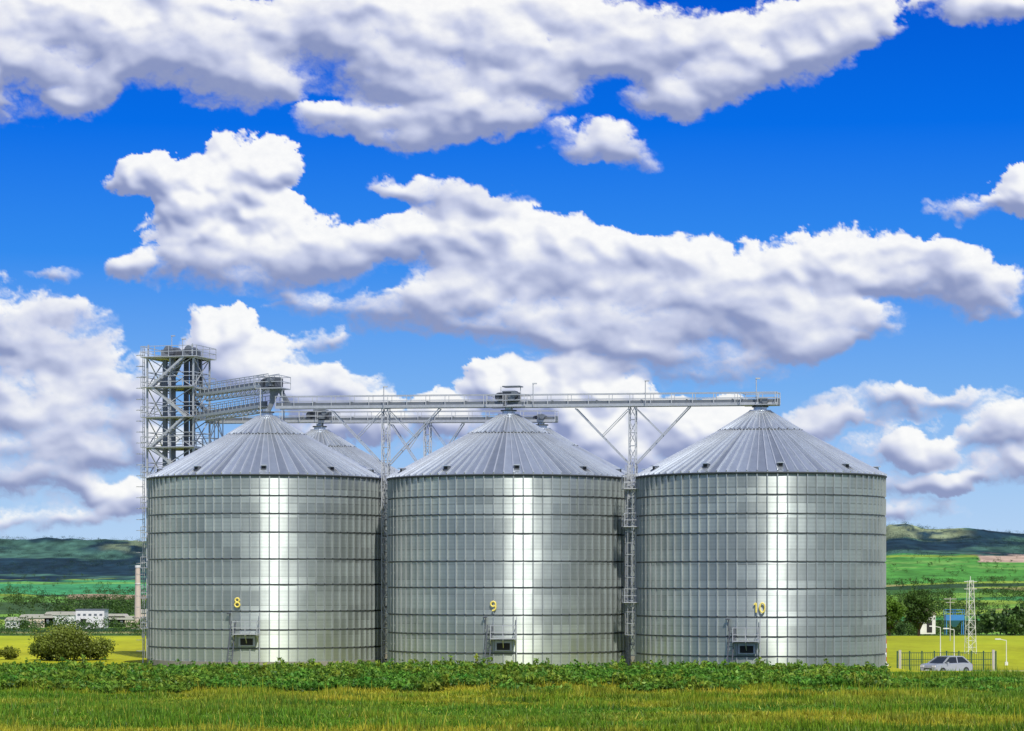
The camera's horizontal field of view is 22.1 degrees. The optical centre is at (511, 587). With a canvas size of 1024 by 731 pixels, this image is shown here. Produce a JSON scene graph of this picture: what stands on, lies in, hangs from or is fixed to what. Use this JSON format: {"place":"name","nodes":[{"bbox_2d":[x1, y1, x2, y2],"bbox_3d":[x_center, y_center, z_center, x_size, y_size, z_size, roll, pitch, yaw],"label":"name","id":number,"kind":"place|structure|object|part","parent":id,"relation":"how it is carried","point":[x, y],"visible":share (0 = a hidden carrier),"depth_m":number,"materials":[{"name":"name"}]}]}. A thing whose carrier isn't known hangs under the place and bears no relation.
{"place":"outdoors","nodes":[
{"label":"outdoors","id":0,"kind":"place"},
{"bbox_2d":[0,0,1023,540],"bbox_3d":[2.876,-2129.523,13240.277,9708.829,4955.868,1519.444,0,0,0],"label":"sky","id":1,"kind":"structure","parent":0,"point":[810,212],"depth_m":13767.09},
{"bbox_2d":[0,524,1023,730],"bbox_3d":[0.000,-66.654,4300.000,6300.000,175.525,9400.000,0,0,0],"label":"ground","id":2,"kind":"structure","parent":0,"point":[128,648],"depth_m":4005.27,"materials":[{"name":"green plant"}]},
{"bbox_2d":[0,645,20,659],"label":"bush","id":3,"kind":"object","parent":2,"relation":"on","point":[10,652],"visible":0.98,"depth_m":221.63,"materials":[{"name":"green plant"}]},
{"bbox_2d":[4,617,28,627],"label":"warehouse","id":4,"kind":"structure","parent":2,"relation":"on","point":[12,618],"depth_m":1222.72,"materials":[{"name":"white paint"}]},
{"bbox_2d":[19,614,53,627],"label":"warehouse","id":5,"kind":"structure","parent":2,"relation":"on","point":[36,617],"depth_m":1222.85,"materials":[{"name":"beige brick"}]},
{"bbox_2d":[27,633,52,659],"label":"bush","id":6,"kind":"object","parent":2,"relation":"on","point":[33,650],"visible":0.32,"depth_m":220.19,"materials":[{"name":"green plant"}]},
{"bbox_2d":[44,612,75,627],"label":"warehouse","id":7,"kind":"structure","parent":2,"relation":"on","point":[67,614],"depth_m":1223.00,"materials":[{"name":"white paint"}]},
{"bbox_2d":[28,619,101,661],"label":"bush","id":8,"kind":"object","parent":2,"relation":"on","point":[66,642],"visible":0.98,"depth_m":217.90,"materials":[{"name":"green plant"}]},
{"bbox_2d":[75,609,108,628],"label":"factory building","id":9,"kind":"structure","parent":2,"relation":"on","point":[85,614],"depth_m":1194.00,"materials":[{"name":"white paint"}]},
{"bbox_2d":[75,609,108,628],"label":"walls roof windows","id":10,"kind":"structure","parent":9,"relation":"in","point":[84,614],"depth_m":1194.12,"materials":[{"name":"white paint"}]},
{"bbox_2d":[77,636,118,659],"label":"bush","id":11,"kind":"object","parent":2,"relation":"on","point":[100,651],"visible":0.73,"depth_m":220.05,"materials":[{"name":"green plant"}]},
{"bbox_2d":[108,614,128,626],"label":"warehouse","id":12,"kind":"structure","parent":2,"relation":"on","point":[116,615],"depth_m":1222.60,"materials":[{"name":"white paint"}]},
{"bbox_2d":[108,616,134,626],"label":"warehouse","id":13,"kind":"structure","parent":2,"relation":"on","point":[129,618],"depth_m":1222.60,"materials":[{"name":"beige brick"}]},
{"bbox_2d":[131,565,141,628],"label":"factory chimney","id":14,"kind":"object","parent":2,"relation":"on","point":[137,596],"visible":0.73,"depth_m":1178.89,"materials":[{"name":"beige concrete"}]},
{"bbox_2d":[141,625,144,662],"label":"utility pole","id":15,"kind":"object","parent":2,"relation":"on","point":[143,644],"visible":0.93,"depth_m":211.98,"materials":[{"name":"grey metal"}]},
{"bbox_2d":[141,609,145,625],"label":"warehouse","id":16,"kind":"structure","parent":2,"relation":"on","point":[142,612],"depth_m":1223.00,"materials":[{"name":"beige brick"}]},
{"bbox_2d":[136,335,215,657],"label":"elevator tower","id":17,"kind":"structure","parent":2,"relation":"on","point":[176,358],"depth_m":227.14,"materials":[{"name":"metal"}]},
{"bbox_2d":[196,373,290,442],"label":"conveyor bridge","id":18,"kind":"structure","parent":2,"relation":"on","point":[273,385],"depth_m":213.57,"materials":[{"name":"metal"}]},
{"bbox_2d":[146,409,388,665],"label":"grain silo","id":19,"kind":"object","parent":2,"relation":"on","point":[264,538],"visible":0.93,"depth_m":198.29,"materials":[{"name":"metal"}]},
{"bbox_2d":[305,423,397,658],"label":"grain silo","id":20,"kind":"object","parent":2,"relation":"on","point":[319,432],"visible":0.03,"depth_m":223.87,"materials":[{"name":"metal"}]},
{"bbox_2d":[205,409,557,425],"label":"conveyor bridge","id":21,"kind":"structure","parent":20,"relation":"on","point":[323,416],"depth_m":224.55,"materials":[{"name":"metal"}]},
{"bbox_2d":[331,408,441,662],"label":"support mast","id":22,"kind":"object","parent":2,"relation":"on","point":[387,455],"visible":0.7,"depth_m":203.00,"materials":[{"name":"metal"}]},
{"bbox_2d":[391,422,464,460],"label":"support mast","id":23,"kind":"object","parent":2,"relation":"on","point":[424,437],"visible":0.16,"depth_m":223.74,"materials":[{"name":"metal"}]},
{"bbox_2d":[386,407,637,666],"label":"grain silo","id":24,"kind":"object","parent":2,"relation":"on","point":[507,537],"visible":0.84,"depth_m":192.79,"materials":[{"name":"metal"}]},
{"bbox_2d":[0,662,1023,730],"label":"grass","id":25,"kind":"structure","parent":2,"relation":"on","point":[719,709],"depth_m":127.54,"materials":[{"name":"green plant"}]},
{"bbox_2d":[0,653,1023,693],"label":"weeds","id":26,"kind":"object","parent":2,"relation":"on","point":[410,675],"visible":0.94,"depth_m":162.50,"materials":[{"name":"green plant"}]},
{"bbox_2d":[0,521,1023,635],"bbox_3d":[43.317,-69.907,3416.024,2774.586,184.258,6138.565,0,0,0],"label":"distant trees","id":27,"kind":"object","parent":2,"relation":"on","point":[1010,621],"visible":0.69,"depth_m":2069.05,"materials":[{"name":"green plant"}]},
{"bbox_2d":[536,422,634,661],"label":"grain silo","id":28,"kind":"object","parent":2,"relation":"on","point":[551,431],"visible":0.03,"depth_m":219.19,"materials":[{"name":"metal"}]},
{"bbox_2d":[575,406,690,665],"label":"support mast","id":29,"kind":"object","parent":2,"relation":"on","point":[629,469],"visible":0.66,"depth_m":197.50,"materials":[{"name":"metal"}]},
{"bbox_2d":[275,378,779,409],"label":"conveyor bridge","id":30,"kind":"structure","parent":29,"relation":"on","point":[504,399],"depth_m":199.65,"materials":[{"name":"metal"}]},
{"bbox_2d":[621,405,886,666],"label":"grain silo","id":31,"kind":"object","parent":2,"relation":"on","point":[760,531],"visible":0.94,"depth_m":187.34,"materials":[{"name":"metal"}]},
{"bbox_2d":[885,596,908,635],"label":"deciduous tree","id":32,"kind":"object","parent":2,"relation":"on","point":[895,609],"visible":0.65,"depth_m":329.23,"materials":[{"name":"green plant"}]},
{"bbox_2d":[900,585,936,635],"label":"deciduous tree","id":33,"kind":"object","parent":2,"relation":"on","point":[920,613],"visible":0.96,"depth_m":334.18,"materials":[{"name":"green plant"}]},
{"bbox_2d":[920,613,935,633],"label":"shed","id":34,"kind":"structure","parent":2,"relation":"on","point":[926,629],"depth_m":344.00,"materials":[{"name":"white paint"}]},
{"bbox_2d":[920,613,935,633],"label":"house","id":35,"kind":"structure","parent":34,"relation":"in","point":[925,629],"depth_m":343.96,"materials":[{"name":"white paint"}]},
{"bbox_2d":[929,626,940,655],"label":"street lamp","id":36,"kind":"object","parent":2,"relation":"on","point":[940,637],"visible":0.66,"depth_m":235.96,"materials":[{"name":"white metal"}]},
{"bbox_2d":[920,656,972,670],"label":"parked car","id":37,"kind":"object","parent":2,"relation":"on","point":[945,663],"visible":0.69,"depth_m":205.35,"materials":[{"name":"silver metal"}]},
{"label":"windows","id":38,"kind":"part","parent":37,"relation":"part of","materials":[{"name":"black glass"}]},
{"bbox_2d":[897,651,996,670],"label":"fence","id":39,"kind":"object","parent":2,"relation":"on","point":[922,659],"visible":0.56,"depth_m":212.98,"materials":[{"name":"metal"}]},
{"bbox_2d":[946,597,954,640],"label":"utility pole","id":40,"kind":"object","parent":2,"relation":"on","point":[950,602],"visible":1,"depth_m":299.96,"materials":[{"name":"concrete"}]},
{"bbox_2d":[944,609,964,634],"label":"blue hopper","id":41,"kind":"object","parent":2,"relation":"on","point":[956,620],"visible":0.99,"depth_m":339.25,"materials":[{"name":"paint"}]},
{"bbox_2d":[964,576,976,653],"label":"lattice pylon","id":42,"kind":"object","parent":2,"relation":"on","point":[971,605],"visible":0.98,"depth_m":249.90,"materials":[{"name":"grey metal"}]},
{"bbox_2d":[995,638,1007,664],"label":"street lamp","id":43,"kind":"object","parent":2,"relation":"on","point":[1006,662],"visible":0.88,"depth_m":231.96,"materials":[{"name":"white metal"}]}
]}

